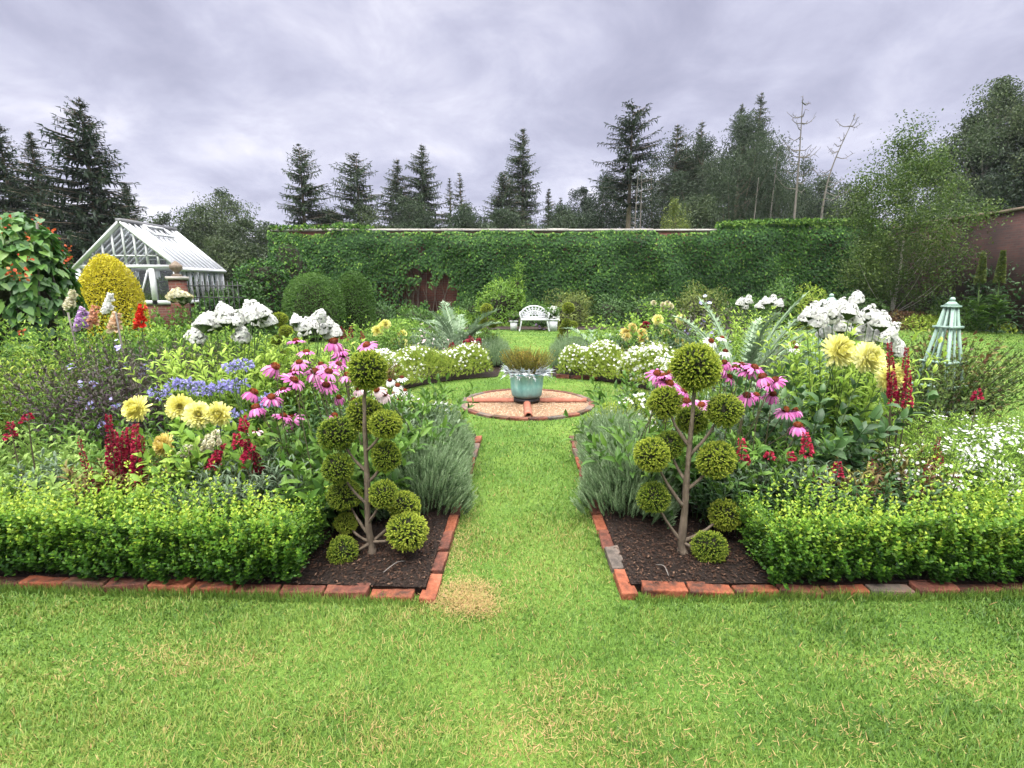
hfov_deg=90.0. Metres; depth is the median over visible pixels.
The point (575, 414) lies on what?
ring brick
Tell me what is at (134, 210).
conifer tree
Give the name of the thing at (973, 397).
snapdragon plant
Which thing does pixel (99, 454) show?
leafy plant
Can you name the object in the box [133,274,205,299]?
potted plants
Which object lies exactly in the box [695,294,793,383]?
phlox plant
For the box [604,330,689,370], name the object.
leafy plant
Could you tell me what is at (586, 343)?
leafy plant
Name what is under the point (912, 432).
white flowered plant
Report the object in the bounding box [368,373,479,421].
coneflower plant
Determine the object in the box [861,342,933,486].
lobelia plant
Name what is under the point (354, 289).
clipped bush
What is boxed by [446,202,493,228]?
broadleaf tree
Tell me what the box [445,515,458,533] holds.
edging brick
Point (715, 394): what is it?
leafy plant
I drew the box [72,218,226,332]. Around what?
greenhouse
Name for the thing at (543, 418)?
ring brick
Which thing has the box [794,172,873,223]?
broadleaf tree
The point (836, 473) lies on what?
snapdragon plant
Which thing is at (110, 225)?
broadleaf tree
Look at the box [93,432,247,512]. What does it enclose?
dahlia plant
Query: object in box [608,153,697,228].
broadleaf tree
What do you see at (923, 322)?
border shrub
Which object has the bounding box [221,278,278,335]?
ivy bush
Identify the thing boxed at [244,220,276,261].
broadleaf tree
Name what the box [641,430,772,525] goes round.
leafy plant
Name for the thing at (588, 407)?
ring brick
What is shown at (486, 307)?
topiary tree
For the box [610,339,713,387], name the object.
edging plant
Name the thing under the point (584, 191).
broadleaf tree
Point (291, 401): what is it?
leafy plant
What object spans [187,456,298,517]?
leafy plant
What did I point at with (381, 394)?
coneflower plant
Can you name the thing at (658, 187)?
broadleaf tree
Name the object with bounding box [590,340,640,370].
leafy plant
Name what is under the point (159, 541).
box hedge
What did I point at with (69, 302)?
gladiolus plant
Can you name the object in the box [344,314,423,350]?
dahlia plant
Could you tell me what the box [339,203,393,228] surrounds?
broadleaf tree
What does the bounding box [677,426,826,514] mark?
leafy plant
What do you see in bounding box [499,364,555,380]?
silver ragwort
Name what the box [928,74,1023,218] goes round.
broadleaf tree
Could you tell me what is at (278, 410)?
leafy plant
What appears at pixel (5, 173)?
conifer tree
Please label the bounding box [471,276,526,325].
border shrub
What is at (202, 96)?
sky
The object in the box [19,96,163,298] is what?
conifer tree
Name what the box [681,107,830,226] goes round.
broadleaf tree
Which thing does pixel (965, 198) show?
broadleaf tree
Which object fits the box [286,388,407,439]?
leafy plant
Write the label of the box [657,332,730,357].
leafy plant
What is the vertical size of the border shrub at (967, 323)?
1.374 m
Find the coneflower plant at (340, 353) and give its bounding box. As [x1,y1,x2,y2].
[291,337,432,507]
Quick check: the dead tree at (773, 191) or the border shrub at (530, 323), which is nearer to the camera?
the border shrub at (530, 323)
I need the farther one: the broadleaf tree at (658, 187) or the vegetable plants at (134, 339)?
the broadleaf tree at (658, 187)
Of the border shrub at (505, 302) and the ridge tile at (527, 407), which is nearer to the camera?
the ridge tile at (527, 407)
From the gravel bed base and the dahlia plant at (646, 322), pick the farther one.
the dahlia plant at (646, 322)
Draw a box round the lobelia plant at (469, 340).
[437,336,481,363]
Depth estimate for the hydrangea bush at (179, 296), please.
10.13 m
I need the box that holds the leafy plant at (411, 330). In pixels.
[399,317,452,345]
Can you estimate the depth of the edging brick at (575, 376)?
8.38 m
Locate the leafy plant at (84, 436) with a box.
[27,397,180,464]
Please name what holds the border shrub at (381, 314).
on the flower bed soil at (533, 328)
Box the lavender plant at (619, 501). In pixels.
[570,402,681,528]
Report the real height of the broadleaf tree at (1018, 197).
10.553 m
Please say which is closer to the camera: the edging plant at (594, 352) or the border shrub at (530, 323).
the edging plant at (594, 352)
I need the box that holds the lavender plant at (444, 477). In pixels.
[370,395,477,519]
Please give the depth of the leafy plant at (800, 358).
7.64 m
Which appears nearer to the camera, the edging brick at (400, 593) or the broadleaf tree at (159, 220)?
the edging brick at (400, 593)
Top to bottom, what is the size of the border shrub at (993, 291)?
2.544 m
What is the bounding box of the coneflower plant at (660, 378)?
[561,368,752,506]
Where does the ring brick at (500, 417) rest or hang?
on the lawn at (480, 687)
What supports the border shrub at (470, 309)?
on the flower bed soil at (533, 328)
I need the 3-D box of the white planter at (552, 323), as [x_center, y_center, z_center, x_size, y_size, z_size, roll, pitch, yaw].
[1.360,-2.001,17.333,0.380,0.405,0.380,0,11,0]
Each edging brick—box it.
[0,576,25,586]
[18,575,68,588]
[62,577,109,590]
[103,575,151,592]
[147,577,196,594]
[190,581,238,594]
[235,584,281,596]
[279,585,325,598]
[324,583,370,599]
[370,589,414,601]
[419,573,441,604]
[431,552,447,575]
[438,530,453,554]
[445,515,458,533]
[450,503,460,518]
[472,449,477,459]
[474,436,481,443]
[556,374,569,378]
[570,375,581,378]
[572,448,578,456]
[575,457,581,468]
[584,375,597,378]
[588,500,600,515]
[592,514,606,533]
[598,529,613,552]
[604,545,623,573]
[613,569,637,599]
[641,580,687,598]
[686,581,733,598]
[731,584,778,597]
[776,584,824,598]
[820,584,869,596]
[865,584,914,595]
[908,580,959,596]
[956,584,1003,595]
[996,582,1023,593]
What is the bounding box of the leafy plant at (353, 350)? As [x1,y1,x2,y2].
[309,334,393,366]
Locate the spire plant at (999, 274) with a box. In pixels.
[985,250,1012,333]
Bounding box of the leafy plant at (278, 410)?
[226,374,338,451]
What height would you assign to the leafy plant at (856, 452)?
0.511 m
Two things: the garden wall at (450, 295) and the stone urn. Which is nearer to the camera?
the stone urn
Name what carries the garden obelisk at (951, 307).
on the flower bed soil at (615, 520)
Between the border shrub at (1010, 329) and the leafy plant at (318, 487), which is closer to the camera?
the leafy plant at (318, 487)
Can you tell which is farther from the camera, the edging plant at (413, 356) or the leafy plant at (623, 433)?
the edging plant at (413, 356)
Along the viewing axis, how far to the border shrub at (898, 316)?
17.93 m
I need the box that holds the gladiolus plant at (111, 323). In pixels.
[106,309,149,396]
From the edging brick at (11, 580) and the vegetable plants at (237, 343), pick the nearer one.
the edging brick at (11, 580)
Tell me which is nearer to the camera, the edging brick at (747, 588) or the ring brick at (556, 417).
the edging brick at (747, 588)
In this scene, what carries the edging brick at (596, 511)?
on the lawn at (480, 687)
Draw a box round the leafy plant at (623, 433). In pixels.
[608,419,704,485]
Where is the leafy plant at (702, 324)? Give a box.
[654,294,761,351]
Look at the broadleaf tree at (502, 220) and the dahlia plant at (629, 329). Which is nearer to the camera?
the dahlia plant at (629, 329)
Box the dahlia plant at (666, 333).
[629,303,704,347]
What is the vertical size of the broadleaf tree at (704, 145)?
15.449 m
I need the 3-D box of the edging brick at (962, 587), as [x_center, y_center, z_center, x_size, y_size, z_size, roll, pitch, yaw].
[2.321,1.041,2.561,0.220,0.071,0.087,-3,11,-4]
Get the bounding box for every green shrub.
[0,311,133,430]
[0,330,53,433]
[0,342,89,448]
[0,355,162,450]
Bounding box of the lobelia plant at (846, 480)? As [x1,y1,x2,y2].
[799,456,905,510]
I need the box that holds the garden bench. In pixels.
[519,305,549,331]
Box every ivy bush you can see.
[191,287,256,338]
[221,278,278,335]
[230,255,294,325]
[268,230,319,294]
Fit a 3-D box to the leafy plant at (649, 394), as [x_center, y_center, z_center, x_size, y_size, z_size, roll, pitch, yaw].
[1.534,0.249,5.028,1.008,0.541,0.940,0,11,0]
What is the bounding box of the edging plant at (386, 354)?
[332,347,414,390]
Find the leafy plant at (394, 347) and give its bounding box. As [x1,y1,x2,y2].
[346,325,419,354]
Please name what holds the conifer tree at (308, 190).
on the lawn at (480, 687)
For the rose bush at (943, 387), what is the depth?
5.13 m
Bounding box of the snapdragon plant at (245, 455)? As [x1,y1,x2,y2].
[226,415,317,514]
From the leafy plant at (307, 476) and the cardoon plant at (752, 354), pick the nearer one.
the leafy plant at (307, 476)
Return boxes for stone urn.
[169,261,182,275]
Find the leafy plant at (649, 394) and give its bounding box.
[615,381,718,431]
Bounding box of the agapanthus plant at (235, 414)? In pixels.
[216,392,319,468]
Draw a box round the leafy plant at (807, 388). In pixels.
[767,354,866,404]
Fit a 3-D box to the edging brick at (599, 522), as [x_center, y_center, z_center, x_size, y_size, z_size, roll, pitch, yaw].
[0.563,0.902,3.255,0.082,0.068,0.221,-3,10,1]
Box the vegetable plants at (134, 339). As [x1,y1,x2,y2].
[57,325,208,385]
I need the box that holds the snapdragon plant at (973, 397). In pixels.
[930,388,1015,451]
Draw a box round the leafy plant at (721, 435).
[667,391,791,457]
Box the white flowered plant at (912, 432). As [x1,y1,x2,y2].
[836,409,1015,476]
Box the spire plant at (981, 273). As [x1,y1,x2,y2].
[965,251,991,332]
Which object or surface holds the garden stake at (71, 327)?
on the flower bed soil at (308, 570)
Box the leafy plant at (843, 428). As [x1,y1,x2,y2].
[741,404,893,468]
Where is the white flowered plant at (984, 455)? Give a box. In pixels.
[848,421,1023,518]
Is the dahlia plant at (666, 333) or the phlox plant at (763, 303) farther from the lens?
the dahlia plant at (666, 333)
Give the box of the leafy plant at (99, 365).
[91,353,187,419]
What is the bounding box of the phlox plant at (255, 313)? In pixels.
[118,299,314,439]
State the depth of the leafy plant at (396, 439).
3.50 m
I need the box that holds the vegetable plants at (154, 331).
[92,320,236,363]
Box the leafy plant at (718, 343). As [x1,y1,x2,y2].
[683,334,745,372]
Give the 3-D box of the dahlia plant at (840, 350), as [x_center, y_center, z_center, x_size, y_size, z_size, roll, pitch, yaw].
[2.056,0.222,3.531,1.304,1.158,1.368,0,11,0]
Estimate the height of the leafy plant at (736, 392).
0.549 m
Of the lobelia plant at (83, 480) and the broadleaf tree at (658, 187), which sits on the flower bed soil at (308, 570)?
the lobelia plant at (83, 480)
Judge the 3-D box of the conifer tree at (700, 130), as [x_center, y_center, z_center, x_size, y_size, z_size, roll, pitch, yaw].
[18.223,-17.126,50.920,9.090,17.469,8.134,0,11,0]
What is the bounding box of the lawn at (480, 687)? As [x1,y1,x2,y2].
[0,289,1023,767]
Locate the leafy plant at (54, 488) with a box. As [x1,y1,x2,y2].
[0,441,151,512]
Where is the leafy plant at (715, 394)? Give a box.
[666,358,765,448]
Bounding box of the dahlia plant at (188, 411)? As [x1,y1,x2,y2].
[111,393,312,500]
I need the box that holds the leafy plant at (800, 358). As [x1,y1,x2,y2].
[763,340,828,380]
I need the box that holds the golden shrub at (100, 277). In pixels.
[76,253,151,346]
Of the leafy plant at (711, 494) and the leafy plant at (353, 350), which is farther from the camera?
the leafy plant at (353, 350)
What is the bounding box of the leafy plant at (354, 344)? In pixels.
[341,323,410,351]
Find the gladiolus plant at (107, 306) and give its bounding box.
[100,291,138,365]
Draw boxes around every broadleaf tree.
[60,217,167,274]
[143,211,193,281]
[154,204,238,293]
[168,186,267,287]
[199,207,273,284]
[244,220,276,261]
[309,206,344,228]
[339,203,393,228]
[380,193,450,228]
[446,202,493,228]
[477,204,535,228]
[534,203,594,228]
[560,185,610,228]
[570,173,658,228]
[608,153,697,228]
[641,128,716,228]
[643,131,768,228]
[660,196,691,228]
[663,193,729,228]
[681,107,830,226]
[725,145,833,227]
[770,188,839,228]
[773,159,840,215]
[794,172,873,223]
[823,179,888,228]
[887,113,1023,222]
[887,169,1008,225]
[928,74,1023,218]
[974,134,1023,211]
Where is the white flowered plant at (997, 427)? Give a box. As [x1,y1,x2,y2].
[919,405,1023,476]
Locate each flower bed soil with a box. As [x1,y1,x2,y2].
[0,407,475,594]
[63,325,914,329]
[277,356,503,392]
[552,363,785,392]
[575,414,1023,591]
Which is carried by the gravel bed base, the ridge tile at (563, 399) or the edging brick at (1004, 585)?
the ridge tile at (563, 399)
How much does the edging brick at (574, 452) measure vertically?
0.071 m
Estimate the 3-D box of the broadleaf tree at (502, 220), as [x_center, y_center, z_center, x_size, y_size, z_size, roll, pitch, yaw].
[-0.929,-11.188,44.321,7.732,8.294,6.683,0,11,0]
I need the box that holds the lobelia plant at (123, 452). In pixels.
[95,414,176,510]
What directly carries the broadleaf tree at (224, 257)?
on the lawn at (480, 687)
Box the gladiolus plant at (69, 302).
[62,287,95,408]
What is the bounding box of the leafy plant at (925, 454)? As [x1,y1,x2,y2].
[827,433,974,498]
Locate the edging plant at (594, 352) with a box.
[555,338,639,379]
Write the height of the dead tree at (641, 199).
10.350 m
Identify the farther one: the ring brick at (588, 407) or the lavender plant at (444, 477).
the ring brick at (588, 407)
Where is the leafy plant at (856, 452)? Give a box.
[768,427,894,488]
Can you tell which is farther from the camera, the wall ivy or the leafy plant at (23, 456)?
the wall ivy
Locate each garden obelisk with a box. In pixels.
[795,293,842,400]
[911,297,967,419]
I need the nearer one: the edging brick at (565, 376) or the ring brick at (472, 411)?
the ring brick at (472, 411)
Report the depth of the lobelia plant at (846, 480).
3.00 m
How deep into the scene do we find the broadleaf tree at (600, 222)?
48.40 m
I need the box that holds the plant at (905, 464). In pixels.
[866,437,960,515]
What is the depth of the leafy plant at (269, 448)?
3.60 m
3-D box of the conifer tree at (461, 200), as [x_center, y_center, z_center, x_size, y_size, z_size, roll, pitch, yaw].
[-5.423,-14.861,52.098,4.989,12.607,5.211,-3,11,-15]
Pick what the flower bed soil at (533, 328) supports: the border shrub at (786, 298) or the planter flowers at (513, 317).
the border shrub at (786, 298)
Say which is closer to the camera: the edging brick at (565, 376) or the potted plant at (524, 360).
the potted plant at (524, 360)
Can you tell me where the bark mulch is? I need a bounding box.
[172,503,895,586]
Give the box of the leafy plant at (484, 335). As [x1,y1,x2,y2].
[460,324,502,342]
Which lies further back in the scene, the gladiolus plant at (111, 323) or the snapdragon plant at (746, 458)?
the gladiolus plant at (111, 323)
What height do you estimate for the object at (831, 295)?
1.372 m
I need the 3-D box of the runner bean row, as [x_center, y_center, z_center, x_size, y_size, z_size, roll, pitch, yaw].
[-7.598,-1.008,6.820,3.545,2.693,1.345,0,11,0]
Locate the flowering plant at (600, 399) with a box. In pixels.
[578,335,799,423]
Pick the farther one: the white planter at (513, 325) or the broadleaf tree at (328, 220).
the broadleaf tree at (328, 220)
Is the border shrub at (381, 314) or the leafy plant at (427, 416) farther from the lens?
the border shrub at (381, 314)
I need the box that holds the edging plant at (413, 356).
[388,341,492,382]
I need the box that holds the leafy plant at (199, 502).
[146,454,278,518]
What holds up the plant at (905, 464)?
on the flower bed soil at (615, 520)
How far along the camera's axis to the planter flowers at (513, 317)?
17.31 m
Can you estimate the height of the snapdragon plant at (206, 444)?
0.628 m
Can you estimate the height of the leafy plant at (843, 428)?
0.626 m
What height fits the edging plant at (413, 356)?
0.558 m
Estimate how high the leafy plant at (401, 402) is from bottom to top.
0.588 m
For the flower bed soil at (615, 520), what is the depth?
2.76 m
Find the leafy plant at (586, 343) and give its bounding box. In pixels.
[568,338,634,368]
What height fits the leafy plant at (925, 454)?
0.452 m
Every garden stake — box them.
[67,312,81,367]
[115,312,130,391]
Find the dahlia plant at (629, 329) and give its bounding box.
[572,312,658,350]
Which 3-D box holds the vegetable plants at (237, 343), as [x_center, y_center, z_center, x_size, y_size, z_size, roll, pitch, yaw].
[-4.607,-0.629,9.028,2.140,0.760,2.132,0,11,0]
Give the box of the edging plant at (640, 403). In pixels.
[578,382,713,434]
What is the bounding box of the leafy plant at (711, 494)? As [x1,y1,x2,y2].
[680,455,820,537]
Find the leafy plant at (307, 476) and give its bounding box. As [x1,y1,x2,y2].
[278,436,414,530]
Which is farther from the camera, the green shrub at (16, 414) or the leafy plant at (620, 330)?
the leafy plant at (620, 330)
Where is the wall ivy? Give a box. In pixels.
[267,217,889,318]
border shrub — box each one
[368,299,398,325]
[371,318,428,328]
[396,303,433,323]
[428,305,472,326]
[449,295,483,322]
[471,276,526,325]
[506,256,526,309]
[516,299,550,326]
[542,288,595,326]
[583,293,637,327]
[619,290,678,325]
[674,279,731,329]
[719,293,760,326]
[756,274,806,328]
[792,281,828,328]
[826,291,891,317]
[887,308,936,330]
[896,313,939,330]
[924,293,989,331]
[927,293,970,312]
[964,261,1023,333]
[988,321,1020,333]
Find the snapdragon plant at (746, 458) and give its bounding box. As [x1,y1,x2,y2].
[691,438,775,524]
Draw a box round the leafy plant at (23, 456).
[0,424,85,485]
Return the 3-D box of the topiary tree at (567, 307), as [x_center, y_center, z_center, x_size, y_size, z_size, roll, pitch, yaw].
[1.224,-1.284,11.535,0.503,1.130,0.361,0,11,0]
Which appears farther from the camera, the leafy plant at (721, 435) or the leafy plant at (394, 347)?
the leafy plant at (394, 347)
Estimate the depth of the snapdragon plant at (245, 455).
3.06 m
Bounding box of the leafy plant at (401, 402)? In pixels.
[330,386,435,443]
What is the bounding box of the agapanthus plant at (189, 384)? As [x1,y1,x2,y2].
[144,376,238,458]
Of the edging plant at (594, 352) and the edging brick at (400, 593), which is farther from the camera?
the edging plant at (594, 352)
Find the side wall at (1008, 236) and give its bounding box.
[881,206,1023,333]
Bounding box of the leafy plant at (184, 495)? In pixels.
[107,462,229,515]
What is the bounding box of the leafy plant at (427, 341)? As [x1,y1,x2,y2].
[396,327,461,367]
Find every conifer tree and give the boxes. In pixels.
[0,125,62,232]
[0,131,85,309]
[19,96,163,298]
[111,184,166,292]
[277,143,341,227]
[317,152,386,228]
[374,160,417,228]
[386,143,450,228]
[441,178,453,227]
[444,173,471,228]
[478,171,540,228]
[491,128,545,228]
[539,189,554,228]
[588,98,665,228]
[649,124,703,228]
[685,122,727,221]
[715,102,754,214]
[723,92,775,214]
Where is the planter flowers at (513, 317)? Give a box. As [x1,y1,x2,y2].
[507,313,519,322]
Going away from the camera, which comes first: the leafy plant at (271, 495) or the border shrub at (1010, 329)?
the leafy plant at (271, 495)
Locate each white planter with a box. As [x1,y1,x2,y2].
[510,320,517,330]
[547,319,557,330]
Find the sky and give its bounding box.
[0,0,1023,286]
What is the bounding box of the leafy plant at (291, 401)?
[173,379,297,444]
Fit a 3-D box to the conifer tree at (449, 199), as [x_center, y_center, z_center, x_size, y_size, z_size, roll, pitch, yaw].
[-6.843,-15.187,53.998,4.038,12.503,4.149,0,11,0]
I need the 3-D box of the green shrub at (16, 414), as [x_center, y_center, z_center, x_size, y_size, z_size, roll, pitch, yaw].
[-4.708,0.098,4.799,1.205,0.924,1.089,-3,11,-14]
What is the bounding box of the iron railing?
[186,281,243,339]
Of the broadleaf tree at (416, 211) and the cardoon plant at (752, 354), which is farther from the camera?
the broadleaf tree at (416, 211)
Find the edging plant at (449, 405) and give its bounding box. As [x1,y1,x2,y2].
[342,384,471,422]
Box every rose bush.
[848,348,1023,428]
[877,328,1023,424]
[912,366,1023,419]
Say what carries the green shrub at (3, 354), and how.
on the lawn at (480, 687)
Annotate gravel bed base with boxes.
[465,390,588,417]
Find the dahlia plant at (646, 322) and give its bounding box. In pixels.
[595,312,670,344]
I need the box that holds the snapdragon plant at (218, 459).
[198,443,286,511]
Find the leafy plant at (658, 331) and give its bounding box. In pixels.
[633,319,714,355]
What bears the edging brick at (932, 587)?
on the lawn at (480, 687)
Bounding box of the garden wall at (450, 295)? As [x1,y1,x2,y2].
[271,228,874,312]
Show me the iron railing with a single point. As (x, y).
(217, 285)
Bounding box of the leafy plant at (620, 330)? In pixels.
[599,323,657,342]
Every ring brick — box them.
[467,409,478,414]
[477,412,492,417]
[491,414,509,419]
[510,416,527,420]
[529,416,547,420]
[547,415,565,419]
[566,412,579,417]
[577,409,588,414]
[585,405,593,410]
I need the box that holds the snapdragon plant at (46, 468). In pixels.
[1,413,80,500]
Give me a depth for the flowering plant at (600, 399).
4.94 m
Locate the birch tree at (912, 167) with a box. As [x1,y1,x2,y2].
[823,108,1013,316]
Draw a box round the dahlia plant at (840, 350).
[712,333,938,478]
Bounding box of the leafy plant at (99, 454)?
[79,423,217,492]
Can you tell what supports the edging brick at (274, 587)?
on the lawn at (480, 687)
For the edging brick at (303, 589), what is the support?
on the lawn at (480, 687)
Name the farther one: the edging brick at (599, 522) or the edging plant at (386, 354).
the edging plant at (386, 354)
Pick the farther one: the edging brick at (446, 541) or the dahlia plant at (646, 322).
the dahlia plant at (646, 322)
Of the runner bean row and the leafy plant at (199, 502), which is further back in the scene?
the runner bean row
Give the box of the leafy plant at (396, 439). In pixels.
[342,410,433,476]
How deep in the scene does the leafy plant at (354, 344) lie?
10.44 m
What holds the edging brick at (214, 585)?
on the lawn at (480, 687)
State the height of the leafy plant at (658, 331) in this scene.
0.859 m
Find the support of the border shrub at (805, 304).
on the flower bed soil at (533, 328)
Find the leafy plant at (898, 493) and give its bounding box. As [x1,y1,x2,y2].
[781,445,952,519]
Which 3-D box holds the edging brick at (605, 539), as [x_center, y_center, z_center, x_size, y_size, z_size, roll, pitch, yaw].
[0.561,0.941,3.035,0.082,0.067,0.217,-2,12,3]
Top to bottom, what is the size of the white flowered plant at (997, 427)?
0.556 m
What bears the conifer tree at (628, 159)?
on the lawn at (480, 687)
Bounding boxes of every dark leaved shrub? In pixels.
[0,329,239,453]
[105,336,240,428]
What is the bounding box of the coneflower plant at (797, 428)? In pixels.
[642,359,839,497]
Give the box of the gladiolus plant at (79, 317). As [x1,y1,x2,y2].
[72,304,115,383]
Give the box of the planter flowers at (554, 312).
[544,305,560,321]
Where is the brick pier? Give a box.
[165,276,191,341]
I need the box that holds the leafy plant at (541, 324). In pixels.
[535,316,546,329]
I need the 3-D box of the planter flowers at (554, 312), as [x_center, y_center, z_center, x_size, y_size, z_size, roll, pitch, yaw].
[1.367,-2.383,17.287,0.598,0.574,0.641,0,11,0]
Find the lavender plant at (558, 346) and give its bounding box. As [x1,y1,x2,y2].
[547,332,589,368]
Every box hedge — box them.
[0,447,333,586]
[736,452,1023,589]
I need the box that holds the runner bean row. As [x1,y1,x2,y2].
[0,211,92,398]
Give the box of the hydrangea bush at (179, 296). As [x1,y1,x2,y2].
[130,287,208,342]
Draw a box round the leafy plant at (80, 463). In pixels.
[32,445,158,494]
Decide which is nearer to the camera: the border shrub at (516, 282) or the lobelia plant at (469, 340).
the lobelia plant at (469, 340)
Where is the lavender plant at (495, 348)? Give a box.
[477,332,512,365]
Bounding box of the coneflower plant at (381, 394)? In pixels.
[248,387,471,458]
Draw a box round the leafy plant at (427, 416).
[370,397,461,437]
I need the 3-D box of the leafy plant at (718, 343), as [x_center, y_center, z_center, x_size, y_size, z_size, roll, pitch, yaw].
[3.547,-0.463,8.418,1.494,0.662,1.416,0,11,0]
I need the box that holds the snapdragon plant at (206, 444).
[176,429,276,509]
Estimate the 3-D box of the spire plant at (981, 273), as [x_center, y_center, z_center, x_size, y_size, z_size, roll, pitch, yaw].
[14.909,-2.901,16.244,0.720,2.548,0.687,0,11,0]
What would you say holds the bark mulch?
on the flower bed soil at (308, 570)
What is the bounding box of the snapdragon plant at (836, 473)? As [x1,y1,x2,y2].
[786,460,862,518]
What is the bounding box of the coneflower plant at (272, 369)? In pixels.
[238,338,384,509]
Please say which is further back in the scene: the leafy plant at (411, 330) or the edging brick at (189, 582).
the leafy plant at (411, 330)
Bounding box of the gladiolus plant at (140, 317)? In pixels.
[132,301,169,395]
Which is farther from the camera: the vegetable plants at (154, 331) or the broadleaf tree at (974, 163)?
the broadleaf tree at (974, 163)
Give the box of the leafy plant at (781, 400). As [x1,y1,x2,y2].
[741,378,879,428]
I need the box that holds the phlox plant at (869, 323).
[754,290,949,444]
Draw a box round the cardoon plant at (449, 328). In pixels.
[410,301,500,346]
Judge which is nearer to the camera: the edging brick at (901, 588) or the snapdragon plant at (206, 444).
the edging brick at (901, 588)
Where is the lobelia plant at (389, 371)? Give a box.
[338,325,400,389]
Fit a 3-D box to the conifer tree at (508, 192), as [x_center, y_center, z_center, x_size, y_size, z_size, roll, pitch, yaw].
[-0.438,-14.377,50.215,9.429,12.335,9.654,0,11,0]
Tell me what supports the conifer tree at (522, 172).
on the lawn at (480, 687)
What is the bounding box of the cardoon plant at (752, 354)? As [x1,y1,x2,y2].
[659,290,837,395]
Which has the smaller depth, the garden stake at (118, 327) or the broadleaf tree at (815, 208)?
the garden stake at (118, 327)
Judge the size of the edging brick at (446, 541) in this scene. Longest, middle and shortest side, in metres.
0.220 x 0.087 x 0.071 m
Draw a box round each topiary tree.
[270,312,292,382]
[316,349,429,564]
[476,303,497,339]
[557,302,577,341]
[633,341,744,562]
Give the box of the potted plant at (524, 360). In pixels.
[499,343,556,377]
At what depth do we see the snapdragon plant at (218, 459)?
3.05 m
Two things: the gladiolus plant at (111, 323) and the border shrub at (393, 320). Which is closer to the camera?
the gladiolus plant at (111, 323)
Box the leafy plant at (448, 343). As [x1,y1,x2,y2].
[421,337,488,368]
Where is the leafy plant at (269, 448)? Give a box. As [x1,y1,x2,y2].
[169,418,289,472]
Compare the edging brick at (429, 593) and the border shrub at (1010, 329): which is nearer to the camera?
the edging brick at (429, 593)
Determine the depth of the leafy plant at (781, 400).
4.28 m
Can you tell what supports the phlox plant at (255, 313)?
on the flower bed soil at (308, 570)
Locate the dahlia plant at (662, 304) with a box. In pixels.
[633,293,677,328]
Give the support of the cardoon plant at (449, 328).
on the flower bed soil at (495, 372)
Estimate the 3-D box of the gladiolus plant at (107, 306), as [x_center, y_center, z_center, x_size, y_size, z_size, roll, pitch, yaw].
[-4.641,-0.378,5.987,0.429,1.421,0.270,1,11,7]
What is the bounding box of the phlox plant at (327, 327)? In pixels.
[255,309,366,439]
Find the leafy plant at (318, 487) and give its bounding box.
[244,445,375,534]
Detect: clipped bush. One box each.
[281,271,347,340]
[333,269,376,335]
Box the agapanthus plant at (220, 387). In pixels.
[192,358,312,457]
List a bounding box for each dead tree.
[634,178,637,228]
[640,173,641,228]
[754,177,758,218]
[770,156,777,218]
[776,99,818,219]
[808,113,861,218]
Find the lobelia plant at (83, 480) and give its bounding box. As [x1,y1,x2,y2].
[57,437,152,513]
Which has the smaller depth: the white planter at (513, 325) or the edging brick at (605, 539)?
the edging brick at (605, 539)
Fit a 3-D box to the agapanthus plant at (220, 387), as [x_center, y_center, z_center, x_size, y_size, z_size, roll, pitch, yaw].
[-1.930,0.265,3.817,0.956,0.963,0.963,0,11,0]
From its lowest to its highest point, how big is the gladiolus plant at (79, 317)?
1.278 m
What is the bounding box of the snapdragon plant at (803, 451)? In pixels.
[750,432,830,515]
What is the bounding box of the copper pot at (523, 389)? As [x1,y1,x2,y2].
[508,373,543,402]
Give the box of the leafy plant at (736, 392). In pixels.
[691,380,793,429]
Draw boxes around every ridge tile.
[467,398,513,401]
[523,401,532,415]
[540,398,586,401]
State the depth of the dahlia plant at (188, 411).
3.19 m
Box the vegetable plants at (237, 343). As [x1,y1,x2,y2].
[183,324,312,366]
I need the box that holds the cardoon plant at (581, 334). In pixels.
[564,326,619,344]
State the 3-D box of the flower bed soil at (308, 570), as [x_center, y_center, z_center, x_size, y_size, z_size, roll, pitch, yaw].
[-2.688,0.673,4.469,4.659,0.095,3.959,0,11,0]
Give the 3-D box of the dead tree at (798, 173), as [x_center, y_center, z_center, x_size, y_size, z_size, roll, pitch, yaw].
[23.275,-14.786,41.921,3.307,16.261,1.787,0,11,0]
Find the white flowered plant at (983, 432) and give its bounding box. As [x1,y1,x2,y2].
[906,413,1023,499]
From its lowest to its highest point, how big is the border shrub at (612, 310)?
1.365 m
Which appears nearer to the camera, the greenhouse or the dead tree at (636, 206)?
the greenhouse
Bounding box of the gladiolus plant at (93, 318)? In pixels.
[85,303,129,413]
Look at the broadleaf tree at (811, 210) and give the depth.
46.70 m

